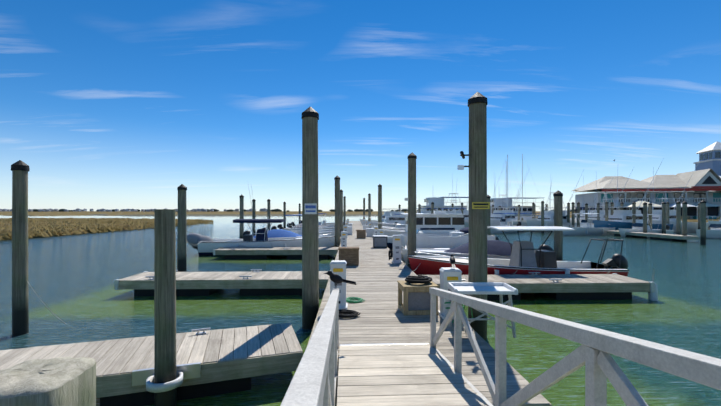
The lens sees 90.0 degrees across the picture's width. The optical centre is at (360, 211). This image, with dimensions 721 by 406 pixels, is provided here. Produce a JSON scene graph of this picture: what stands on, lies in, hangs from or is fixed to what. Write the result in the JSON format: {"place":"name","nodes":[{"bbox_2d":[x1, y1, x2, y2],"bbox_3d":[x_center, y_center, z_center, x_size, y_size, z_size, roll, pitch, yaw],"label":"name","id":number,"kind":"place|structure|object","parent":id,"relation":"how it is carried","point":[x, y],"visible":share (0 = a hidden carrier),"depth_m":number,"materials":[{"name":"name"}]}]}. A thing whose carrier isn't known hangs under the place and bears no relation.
{"place":"outdoors","nodes":[
{"label":"outdoors","id":0,"kind":"place"},
{"bbox_2d":[0,211,719,229],"bbox_3d":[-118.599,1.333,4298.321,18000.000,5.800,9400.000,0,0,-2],"label":"terrain","id":1,"kind":"structure","parent":0,"point":[190,213],"depth_m":339.82,"materials":[{"name":"brown plant"}]},
{"bbox_2d":[0,217,212,239],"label":"marsh grass tufts","id":2,"kind":"object","parent":1,"relation":"on","point":[43,227],"visible":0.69,"depth_m":51.98,"materials":[{"name":"plant"}]},
{"bbox_2d":[0,208,266,211],"bbox_3d":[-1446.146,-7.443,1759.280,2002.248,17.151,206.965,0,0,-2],"label":"shore houses","id":3,"kind":"structure","parent":1,"relation":"on","point":[124,210],"depth_m":1721.12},
{"bbox_2d":[3,209,571,211],"bbox_3d":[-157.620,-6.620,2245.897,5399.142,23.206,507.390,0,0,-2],"label":"tree line","id":4,"kind":"object","parent":1,"relation":"on","point":[272,210],"visible":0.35,"depth_m":2150.08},
{"bbox_2d":[521,141,720,219],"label":"waterfront restaurant","id":5,"kind":"structure","parent":1,"relation":"on","point":[704,182],"depth_m":62.57,"materials":[{"name":"grey"}]},
{"bbox_2d":[0,215,720,405],"bbox_3d":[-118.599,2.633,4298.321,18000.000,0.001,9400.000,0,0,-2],"label":"water surface","id":6,"kind":"object","parent":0,"point":[72,278],"depth_m":10.09,"materials":[{"name":"liquid"}]},
{"bbox_2d":[11,160,29,335],"bbox_3d":[-7.321,1.365,7.759,0.300,4.935,0.298,0,0,-2],"label":"pile","id":7,"kind":"object","parent":6,"relation":"on","point":[20,169],"visible":0.81,"depth_m":7.67,"materials":[{"name":"wood"}]},
{"bbox_2d":[0,357,95,405],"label":"piling top","id":8,"kind":"object","parent":6,"relation":"on","point":[64,381],"visible":1,"depth_m":1.43,"materials":[{"name":"wood"}]},
{"bbox_2d":[0,323,302,405],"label":"landing float","id":9,"kind":"object","parent":6,"relation":"on","point":[231,360],"visible":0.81,"depth_m":5.29,"materials":[{"name":"grey"}]},
{"bbox_2d":[132,362,200,392],"bbox_3d":[-2.552,2.193,4.706,0.820,0.190,0.430,0,0,-18],"label":"pile guide","id":10,"kind":"object","parent":9,"relation":"attached to","point":[146,376],"visible":0.79,"depth_m":4.75,"materials":[{"name":"grey"}]},
{"bbox_2d":[154,209,176,405],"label":"piling","id":11,"kind":"object","parent":6,"relation":"on","point":[164,300],"visible":0.96,"depth_m":4.61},
{"bbox_2d":[177,184,186,271],"bbox_3d":[-7.889,1.307,15.946,0.401,5.051,0.393,0,0,-2],"label":"pile","id":12,"kind":"object","parent":6,"relation":"on","point":[182,239],"visible":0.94,"depth_m":15.80,"materials":[{"name":"wood"}]},
{"bbox_2d":[114,269,328,295],"bbox_3d":[-4.278,2.405,11.919,6.520,0.776,1.650,0,0,-2],"label":"finger","id":13,"kind":"object","parent":6,"relation":"on","point":[258,283],"visible":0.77,"depth_m":11.22},
{"bbox_2d":[239,194,243,238],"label":"pile","id":14,"kind":"object","parent":6,"relation":"on","point":[241,228],"visible":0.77,"depth_m":29.58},
{"bbox_2d":[252,199,255,235],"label":"pile","id":15,"kind":"object","parent":6,"relation":"on","point":[253,212],"visible":0.62,"depth_m":35.57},
{"bbox_2d":[187,186,334,255],"bbox_3d":[-6.198,0.605,22.682,9.382,4.786,2.830,0,0,-4],"label":"boat","id":16,"kind":"object","parent":6,"relation":"on","point":[207,245],"visible":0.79,"depth_m":21.90,"materials":[{"name":"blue plastic"}]},
{"bbox_2d":[243,229,331,237],"bbox_3d":[-5.433,2.151,26.818,6.605,1.623,2.100,0,0,-2],"label":"boat cover","id":17,"kind":"object","parent":16,"relation":"on","point":[276,233],"visible":0.23,"depth_m":26.21,"materials":[{"name":"blue fabric"}]},
{"bbox_2d":[267,199,269,230],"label":"pile","id":18,"kind":"object","parent":6,"relation":"on","point":[268,209],"visible":0.56,"depth_m":39.56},
{"bbox_2d":[213,246,337,258],"bbox_3d":[-4.668,2.405,20.612,6.820,0.776,1.650,0,0,-2],"label":"finger","id":19,"kind":"object","parent":6,"relation":"on","point":[239,252],"visible":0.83,"depth_m":19.90},
{"bbox_2d":[283,202,285,227],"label":"pile","id":20,"kind":"object","parent":6,"relation":"on","point":[284,213],"visible":0.75,"depth_m":49.60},
{"bbox_2d":[262,215,334,235],"bbox_3d":[-5.368,1.633,31.722,6.805,2.660,2.100,0,0,-2],"label":"boat","id":21,"kind":"object","parent":6,"relation":"on","point":[332,233],"visible":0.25,"depth_m":31.28,"materials":[{"name":"white plastic"}]},
{"bbox_2d":[299,203,300,223],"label":"pile","id":22,"kind":"object","parent":6,"relation":"on","point":[299,211],"visible":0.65,"depth_m":61.58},
{"bbox_2d":[271,214,334,231],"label":"boat","id":23,"kind":"object","parent":6,"relation":"on","point":[275,227],"visible":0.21,"depth_m":35.23,"materials":[{"name":"white plastic"}]},
{"bbox_2d":[277,216,334,230],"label":"boat","id":24,"kind":"object","parent":6,"relation":"on","point":[279,226],"visible":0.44,"depth_m":40.17,"materials":[{"name":"white plastic"}]},
{"bbox_2d":[301,107,318,329],"bbox_3d":[-1.143,0.721,8.229,0.412,6.223,0.403,0,0,-2],"label":"pile","id":25,"kind":"object","parent":6,"relation":"on","point":[310,255],"visible":0.85,"depth_m":8.07,"materials":[{"name":"wood"}]},
{"bbox_2d":[305,203,316,213],"bbox_3d":[-1.112,-0.058,8.034,0.270,0.240,0.008,0,0,-2],"label":"blue sign","id":26,"kind":"object","parent":25,"relation":"attached to","point":[310,208],"visible":1,"depth_m":8.03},
{"bbox_2d":[287,223,334,227],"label":"boat","id":27,"kind":"object","parent":6,"relation":"on","point":[290,225],"visible":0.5,"depth_m":43.47,"materials":[{"name":"white plastic"}]},
{"bbox_2d":[291,216,334,226],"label":"boat","id":28,"kind":"object","parent":6,"relation":"on","point":[320,223],"visible":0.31,"depth_m":48.85,"materials":[{"name":"white plastic"}]},
{"bbox_2d":[299,213,334,224],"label":"boat","id":29,"kind":"object","parent":6,"relation":"on","point":[324,222],"visible":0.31,"depth_m":56.53,"materials":[{"name":"white plastic"}]},
{"bbox_2d":[27,229,610,323],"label":"mooring lines","id":30,"kind":"object","parent":6,"relation":"on","point":[197,244],"visible":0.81,"depth_m":8.31,"materials":[{"name":"fabric"}]},
{"bbox_2d":[334,175,339,246],"bbox_3d":[-1.476,0.772,22.926,0.387,6.121,0.384,0,0,-2],"label":"pile","id":31,"kind":"object","parent":6,"relation":"on","point":[337,209],"visible":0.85,"depth_m":22.78,"materials":[{"name":"wood"}]},
{"bbox_2d":[340,189,342,236],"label":"pile","id":32,"kind":"object","parent":6,"relation":"on","point":[341,209],"visible":0.62,"depth_m":37.76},
{"bbox_2d":[343,196,345,224],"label":"pile","id":33,"kind":"object","parent":6,"relation":"on","point":[344,209],"visible":0.81,"depth_m":54.83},
{"bbox_2d":[363,198,364,218],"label":"pile","id":34,"kind":"object","parent":6,"relation":"on","point":[363,208],"visible":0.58,"depth_m":63.85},
{"bbox_2d":[368,193,370,221],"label":"pile","id":35,"kind":"object","parent":6,"relation":"on","point":[369,206],"visible":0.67,"depth_m":47.90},
{"bbox_2d":[359,211,395,224],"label":"boat","id":36,"kind":"object","parent":6,"relation":"on","point":[386,213],"visible":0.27,"depth_m":54.28,"materials":[{"name":"white plastic"}]},
{"bbox_2d":[378,184,381,228],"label":"pile","id":37,"kind":"object","parent":6,"relation":"on","point":[379,206],"visible":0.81,"depth_m":31.88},
{"bbox_2d":[363,209,406,226],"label":"boat","id":38,"kind":"object","parent":6,"relation":"on","point":[391,218],"visible":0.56,"depth_m":45.76,"materials":[{"name":"white plastic"}]},
{"bbox_2d":[372,214,405,227],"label":"boat","id":39,"kind":"object","parent":6,"relation":"on","point":[397,226],"visible":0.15,"depth_m":41.23,"materials":[{"name":"white plastic"}]},
{"bbox_2d":[372,204,423,229],"bbox_3d":[5.144,0.662,38.014,7.977,4.600,2.730,0,0,-2],"label":"boat","id":40,"kind":"object","parent":6,"relation":"on","point":[398,228],"visible":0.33,"depth_m":37.40,"materials":[{"name":"silver metal"}]},
{"bbox_2d":[407,152,416,269],"bbox_3d":[2.185,0.661,15.324,0.412,6.343,0.393,0,0,-2],"label":"pile","id":41,"kind":"object","parent":6,"relation":"on","point":[411,158],"visible":0.81,"depth_m":15.17,"materials":[{"name":"wood"}]},
{"bbox_2d":[405,151,468,200],"bbox_3d":[2.046,-0.854,11.402,0.260,0.794,7.974,0,0,-2],"label":"instrument","id":42,"kind":"object","parent":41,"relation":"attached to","point":[461,167],"visible":0.9,"depth_m":7.49,"materials":[{"name":"black metal"}]},
{"bbox_2d":[374,211,468,235],"bbox_3d":[5.582,0.873,30.017,9.008,4.580,2.799,0,0,-3],"label":"yacht","id":43,"kind":"object","parent":6,"relation":"on","point":[439,222],"visible":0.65,"depth_m":28.99,"materials":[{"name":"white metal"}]},
{"bbox_2d":[416,208,436,213],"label":"cruiser","id":44,"kind":"object","parent":6,"relation":"on","point":[427,212],"visible":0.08,"depth_m":59.30,"materials":[{"name":"white plastic"}]},
{"bbox_2d":[387,229,466,248],"bbox_3d":[4.519,2.107,25.292,6.405,1.711,2.100,0,0,-2],"label":"bowrider boat","id":45,"kind":"object","parent":6,"relation":"on","point":[389,242],"visible":0.12,"depth_m":24.85,"materials":[{"name":"white plastic"}]},
{"bbox_2d":[306,221,551,405],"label":"walkway","id":46,"kind":"structure","parent":6,"relation":"on","point":[376,274],"depth_m":6.86,"materials":[{"name":"wood"}]},
{"bbox_2d":[330,260,347,309],"bbox_3d":[-0.485,1.600,7.897,0.400,1.025,0.400,0,0,-2],"label":"pedestal","id":47,"kind":"object","parent":46,"relation":"on","point":[338,267],"visible":0.67,"depth_m":7.76,"materials":[{"name":"white"}]},
{"bbox_2d":[341,231,346,246],"bbox_3d":[-0.966,1.640,20.939,0.380,0.945,0.380,0,0,-2],"label":"pedestal","id":48,"kind":"object","parent":46,"relation":"on","point":[343,238],"visible":0.88,"depth_m":20.81,"materials":[{"name":"white"}]},
{"bbox_2d":[344,225,347,237],"bbox_3d":[-1.215,1.615,29.235,0.380,0.995,0.380,0,0,-2],"label":"pedestal","id":49,"kind":"object","parent":46,"relation":"on","point":[346,228],"visible":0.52,"depth_m":29.11,"materials":[{"name":"white"}]},
{"bbox_2d":[343,227,351,234],"bbox_3d":[-1.147,1.753,32.939,0.850,0.720,0.650,0,0,-2],"label":"white dock box","id":50,"kind":"object","parent":46,"relation":"on","point":[349,230],"visible":0.6,"depth_m":32.64,"materials":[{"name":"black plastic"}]},
{"bbox_2d":[338,247,359,265],"bbox_3d":[-0.461,1.768,14.251,0.830,0.690,0.650,0,0,-2],"label":"dock box","id":51,"kind":"object","parent":46,"relation":"on","point":[349,255],"visible":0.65,"depth_m":13.95,"materials":[{"name":"brown wood"}]},
{"bbox_2d":[356,230,365,238],"bbox_3d":[0.049,1.778,28.370,0.750,0.670,0.600,0,0,-2],"label":"dock box","id":52,"kind":"object","parent":46,"relation":"on","point":[361,233],"visible":1,"depth_m":28.09,"materials":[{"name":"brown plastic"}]},
{"bbox_2d":[366,228,373,236],"bbox_3d":[0.871,1.778,30.494,0.750,0.670,0.600,0,0,-2],"label":"dock box","id":53,"kind":"object","parent":46,"relation":"on","point":[370,231],"visible":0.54,"depth_m":30.22,"materials":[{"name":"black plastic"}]},
{"bbox_2d":[374,226,377,234],"bbox_3d":[1.179,1.615,27.301,0.380,0.995,0.380,0,0,-2],"label":"pedestal","id":54,"kind":"object","parent":46,"relation":"on","point":[375,230],"visible":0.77,"depth_m":27.17,"materials":[{"name":"white"}]},
{"bbox_2d":[372,235,387,247],"bbox_3d":[1.148,1.768,21.198,0.850,0.690,0.650,0,0,-2],"label":"dock box","id":55,"kind":"object","parent":46,"relation":"on","point":[379,241],"visible":1,"depth_m":20.89,"materials":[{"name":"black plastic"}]},
{"bbox_2d":[379,229,383,234],"bbox_3d":[1.309,1.615,22.603,0.380,0.995,0.380,0,0,-2],"label":"pedestal","id":56,"kind":"object","parent":46,"relation":"on","point":[381,231],"visible":0.38,"depth_m":22.48,"materials":[{"name":"white"}]},
{"bbox_2d":[388,235,401,262],"bbox_3d":[1.423,1.540,14.853,0.550,1.145,0.390,0,0,-2],"label":"pedestal","id":57,"kind":"object","parent":46,"relation":"on","point":[395,253],"visible":0.98,"depth_m":14.72,"materials":[{"name":"white"}]},
{"bbox_2d":[339,297,472,322],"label":"hose coils","id":58,"kind":"object","parent":46,"relation":"on","point":[343,313],"visible":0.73,"depth_m":7.39,"materials":[{"name":"rubber"}]},
{"bbox_2d":[397,275,438,315],"bbox_3d":[1.202,1.745,7.644,0.740,0.735,0.660,0,0,-6],"label":"timber crate","id":59,"kind":"object","parent":46,"relation":"on","point":[416,295],"visible":1,"depth_m":7.43,"materials":[{"name":"brown wood"}]},
{"bbox_2d":[438,267,461,318],"bbox_3d":[1.813,1.630,7.261,0.420,0.965,0.420,0,0,-2],"label":"pedestal","id":60,"kind":"object","parent":46,"relation":"on","point":[449,274],"visible":0.54,"depth_m":7.12,"materials":[{"name":"white"}]},
{"bbox_2d":[450,254,455,267],"bbox_3d":[1.844,1.007,7.202,0.109,0.273,0.500,0,0,8],"label":"grackle on pedestal","id":61,"kind":"object","parent":60,"relation":"on","point":[452,260],"visible":1,"depth_m":7.20,"materials":[{"name":"black"}]},
{"bbox_2d":[448,282,517,337],"bbox_3d":[2.109,1.706,6.315,1.069,0.817,0.602,0,0,1],"label":"fish cleaning table","id":62,"kind":"object","parent":46,"relation":"on","point":[500,289],"visible":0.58,"depth_m":6.18,"materials":[{"name":"paint"}]},
{"bbox_2d":[280,287,720,405],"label":"gangway railing","id":63,"kind":"object","parent":46,"relation":"on","point":[312,383],"visible":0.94,"depth_m":2.01,"materials":[{"name":"wood"}]},
{"bbox_2d":[324,270,355,286],"bbox_3d":[-0.317,1.058,5.624,0.544,0.297,0.119,0,0,-22],"label":"grackle on rail","id":64,"kind":"object","parent":63,"relation":"on","point":[336,279],"visible":0.92,"depth_m":5.56,"materials":[{"name":"black"}]},
{"bbox_2d":[431,202,433,213],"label":"pile","id":65,"kind":"object","parent":6,"relation":"on","point":[432,207],"visible":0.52,"depth_m":40.06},
{"bbox_2d":[405,197,468,216],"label":"boat","id":66,"kind":"object","parent":6,"relation":"on","point":[439,202],"visible":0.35,"depth_m":86.91,"materials":[{"name":"white plastic"}]},
{"bbox_2d":[400,227,498,248],"bbox_3d":[5.203,1.856,21.410,6.160,1.883,2.515,0,0,-2],"label":"pontoon boat","id":67,"kind":"object","parent":6,"relation":"on","point":[451,240],"visible":0.27,"depth_m":20.18,"materials":[{"name":"metal"}]},
{"bbox_2d":[440,193,468,226],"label":"boat","id":68,"kind":"object","parent":6,"relation":"on","point":[466,224],"visible":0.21,"depth_m":48.63,"materials":[{"name":"clear plastic"}]},
{"bbox_2d":[448,181,468,221],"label":"boat","id":69,"kind":"object","parent":6,"relation":"on","point":[466,218],"visible":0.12,"depth_m":54.13,"materials":[{"name":"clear plastic"}]},
{"bbox_2d":[401,240,553,264],"bbox_3d":[5.466,2.226,16.715,7.225,1.773,2.100,0,0,-2],"label":"boat","id":70,"kind":"object","parent":6,"relation":"on","point":[497,249],"visible":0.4,"depth_m":16.09,"materials":[{"name":"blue plastic"}]},
{"bbox_2d":[468,92,487,339],"bbox_3d":[2.443,0.669,7.528,0.404,6.328,0.403,0,0,-2],"label":"pile","id":71,"kind":"object","parent":6,"relation":"on","point":[477,106],"visible":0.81,"depth_m":7.37,"materials":[{"name":"wood"}]},
{"bbox_2d":[472,202,489,208],"bbox_3d":[2.449,-0.120,7.332,0.360,0.140,0.008,0,0,-2],"label":"sign","id":72,"kind":"object","parent":71,"relation":"attached to","point":[480,205],"visible":1,"depth_m":7.33,"materials":[{"name":"yellow plastic"}]},
{"bbox_2d":[487,195,490,235],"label":"pile","id":73,"kind":"object","parent":6,"relation":"on","point":[488,218],"visible":0.35,"depth_m":26.07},
{"bbox_2d":[491,205,521,233],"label":"boat","id":74,"kind":"object","parent":6,"relation":"on","point":[503,222],"visible":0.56,"depth_m":44.33,"materials":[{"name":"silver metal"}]},
{"bbox_2d":[491,161,522,209],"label":"sailboat","id":75,"kind":"object","parent":6,"relation":"on","point":[506,185],"visible":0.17,"depth_m":66.51,"materials":[{"name":"silver metal"}]},
{"bbox_2d":[490,176,525,220],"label":"boat","id":76,"kind":"object","parent":6,"relation":"on","point":[506,206],"visible":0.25,"depth_m":56.00,"materials":[{"name":"clear plastic"}]},
{"bbox_2d":[490,168,529,225],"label":"boat","id":77,"kind":"object","parent":6,"relation":"on","point":[494,220],"visible":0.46,"depth_m":49.23,"materials":[{"name":"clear plastic"}]},
{"bbox_2d":[493,155,529,219],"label":"sailboat","id":78,"kind":"object","parent":6,"relation":"on","point":[511,191],"visible":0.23,"depth_m":62.49,"materials":[{"name":"silver metal"}]},
{"bbox_2d":[490,197,543,215],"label":"boat","id":79,"kind":"object","parent":6,"relation":"on","point":[527,209],"visible":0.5,"depth_m":91.34,"materials":[{"name":"white plastic"}]},
{"bbox_2d":[408,182,628,275],"bbox_3d":[5.876,0.853,13.425,8.280,4.220,2.680,0,0,-2],"label":"motorboat","id":80,"kind":"object","parent":6,"relation":"on","point":[525,258],"visible":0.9,"depth_m":13.09,"materials":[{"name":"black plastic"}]},
{"bbox_2d":[502,154,544,219],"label":"sailboat","id":81,"kind":"object","parent":6,"relation":"on","point":[528,218],"visible":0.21,"depth_m":70.72,"materials":[{"name":"silver metal"}]},
{"bbox_2d":[532,202,534,217],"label":"piling","id":82,"kind":"object","parent":6,"relation":"on","point":[533,207],"visible":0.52,"depth_m":52.56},
{"bbox_2d":[417,272,654,299],"bbox_3d":[5.286,2.405,11.358,6.770,0.776,1.600,0,0,-2],"label":"finger","id":83,"kind":"object","parent":6,"relation":"on","point":[585,286],"visible":0.71,"depth_m":10.74},
{"bbox_2d":[541,201,543,232],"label":"piling","id":84,"kind":"object","parent":6,"relation":"on","point":[542,213],"visible":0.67,"depth_m":43.45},
{"bbox_2d":[525,192,576,231],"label":"boat","id":85,"kind":"object","parent":6,"relation":"on","point":[549,221],"visible":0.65,"depth_m":46.23,"materials":[{"name":"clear plastic"}]},
{"bbox_2d":[553,190,562,260],"bbox_3d":[8.888,1.440,16.210,0.390,4.785,0.384,0,0,-2],"label":"pile","id":86,"kind":"object","parent":6,"relation":"on","point":[558,220],"visible":0.67,"depth_m":16.07,"materials":[{"name":"wood"}]},
{"bbox_2d":[532,170,583,221],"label":"boat","id":87,"kind":"object","parent":6,"relation":"on","point":[565,210],"visible":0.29,"depth_m":53.03,"materials":[{"name":"clear plastic"}]},
{"bbox_2d":[567,202,569,226],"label":"pile","id":88,"kind":"object","parent":6,"relation":"on","point":[568,212],"visible":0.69,"depth_m":46.58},
{"bbox_2d":[571,202,574,226],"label":"piling","id":89,"kind":"object","parent":6,"relation":"on","point":[573,211],"visible":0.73,"depth_m":45.61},
{"bbox_2d":[577,202,579,226],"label":"pile","id":90,"kind":"object","parent":6,"relation":"on","point":[578,215],"visible":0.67,"depth_m":44.58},
{"bbox_2d":[585,203,587,221],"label":"pile","id":91,"kind":"object","parent":6,"relation":"on","point":[586,210],"visible":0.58,"depth_m":47.67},
{"bbox_2d":[563,199,614,235],"bbox_3d":[25.266,0.587,40.733,8.677,4.750,2.830,0,0,-22],"label":"boat","id":92,"kind":"object","parent":6,"relation":"on","point":[585,228],"visible":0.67,"depth_m":39.79,"materials":[{"name":"white plastic"}]},
{"bbox_2d":[570,176,607,220],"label":"boat","id":93,"kind":"object","parent":6,"relation":"on","point":[583,211],"visible":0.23,"depth_m":56.02,"materials":[{"name":"clear plastic"}]},
{"bbox_2d":[597,203,599,219],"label":"piling","id":94,"kind":"object","parent":6,"relation":"on","point":[598,209],"visible":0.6,"depth_m":48.22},
{"bbox_2d":[575,176,629,222],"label":"boat","id":95,"kind":"object","parent":6,"relation":"on","point":[591,216],"visible":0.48,"depth_m":49.85,"materials":[{"name":"clear plastic"}]},
{"bbox_2d":[605,201,608,220],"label":"pile","id":96,"kind":"object","parent":6,"relation":"on","point":[606,210],"visible":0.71,"depth_m":42.67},
{"bbox_2d":[610,202,613,214],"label":"pile","id":97,"kind":"object","parent":6,"relation":"on","point":[612,207],"visible":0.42,"depth_m":45.73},
{"bbox_2d":[620,202,623,209],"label":"pile","id":98,"kind":"object","parent":6,"relation":"on","point":[621,205],"visible":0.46,"depth_m":43.76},
{"bbox_2d":[592,158,673,230],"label":"boat","id":99,"kind":"object","parent":6,"relation":"on","point":[617,219],"visible":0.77,"depth_m":41.55,"materials":[{"name":"clear plastic"}]},
{"bbox_2d":[632,202,635,227],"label":"pile","id":100,"kind":"object","parent":6,"relation":"on","point":[634,211],"visible":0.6,"depth_m":40.71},
{"bbox_2d":[643,202,646,237],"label":"pile","id":101,"kind":"object","parent":6,"relation":"on","point":[644,217],"visible":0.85,"depth_m":35.65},
{"bbox_2d":[618,214,673,236],"bbox_3d":[29.781,1.633,37.813,6.505,2.660,2.100,0,0,-12],"label":"boat","id":102,"kind":"object","parent":6,"relation":"on","point":[637,227],"visible":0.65,"depth_m":37.11,"materials":[{"name":"white plastic"}]},
{"bbox_2d":[648,203,651,229],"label":"pile","id":103,"kind":"object","parent":6,"relation":"on","point":[650,212],"visible":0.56,"depth_m":38.70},
{"bbox_2d":[607,231,698,240],"bbox_3d":[28.000,2.452,35.245,1.504,0.682,9.004,0,0,-2],"label":"finger","id":104,"kind":"object","parent":6,"relation":"on","point":[663,237],"visible":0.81,"depth_m":33.17},
{"bbox_2d":[648,269,657,300],"bbox_3d":[8.753,2.239,10.801,0.230,1.021,0.230,8,-12,-2],"label":"fender","id":105,"kind":"object","parent":6,"relation":"on","point":[652,296],"visible":0.56,"depth_m":10.67,"materials":[{"name":"plastic"}]},
{"bbox_2d":[662,202,665,233],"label":"pile","id":106,"kind":"object","parent":6,"relation":"on","point":[663,217],"visible":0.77,"depth_m":36.71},
{"bbox_2d":[666,202,669,223],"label":"piling","id":107,"kind":"object","parent":6,"relation":"on","point":[667,212],"visible":0.42,"depth_m":43.91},
{"bbox_2d":[647,164,708,231],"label":"boat","id":108,"kind":"object","parent":6,"relation":"on","point":[692,226],"visible":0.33,"depth_m":46.07,"materials":[{"name":"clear plastic"}]},
{"bbox_2d":[676,201,680,234],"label":"pile","id":109,"kind":"object","parent":6,"relation":"on","point":[678,217],"visible":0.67,"depth_m":33.68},
{"bbox_2d":[682,201,686,241],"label":"pile","id":110,"kind":"object","parent":6,"relation":"on","point":[684,218],"visible":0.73,"depth_m":31.44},
{"bbox_2d":[698,203,699,228],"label":"piling","id":111,"kind":"object","parent":6,"relation":"on","point":[698,215],"visible":0.5,"depth_m":45.10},
{"bbox_2d":[700,200,705,244],"bbox_3d":[27.008,1.464,28.415,0.364,4.737,0.364,0,0,-2],"label":"pile","id":112,"kind":"object","parent":6,"relation":"on","point":[702,222],"visible":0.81,"depth_m":28.32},
{"bbox_2d":[695,224,720,238],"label":"skiff","id":113,"kind":"object","parent":6,"relation":"on","point":[714,232],"visible":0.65,"depth_m":34.80,"materials":[{"name":"white plastic"}]},
{"bbox_2d":[707,216,720,228],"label":"boat","id":114,"kind":"object","parent":6,"relation":"on","point":[714,222],"visible":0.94,"depth_m":41.24,"materials":[{"name":"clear plastic"}]},
{"bbox_2d":[0,0,720,210],"label":"sky","id":115,"kind":"structure","parent":0,"point":[107,104],"materials":[{"name":"blue"}]},
{"bbox_2d":[335,343,492,405],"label":"gangway","id":116,"kind":"object","parent":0,"point":[403,374],"visible":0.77,"depth_m":4.11,"materials":[{"name":"paint"}]}
]}

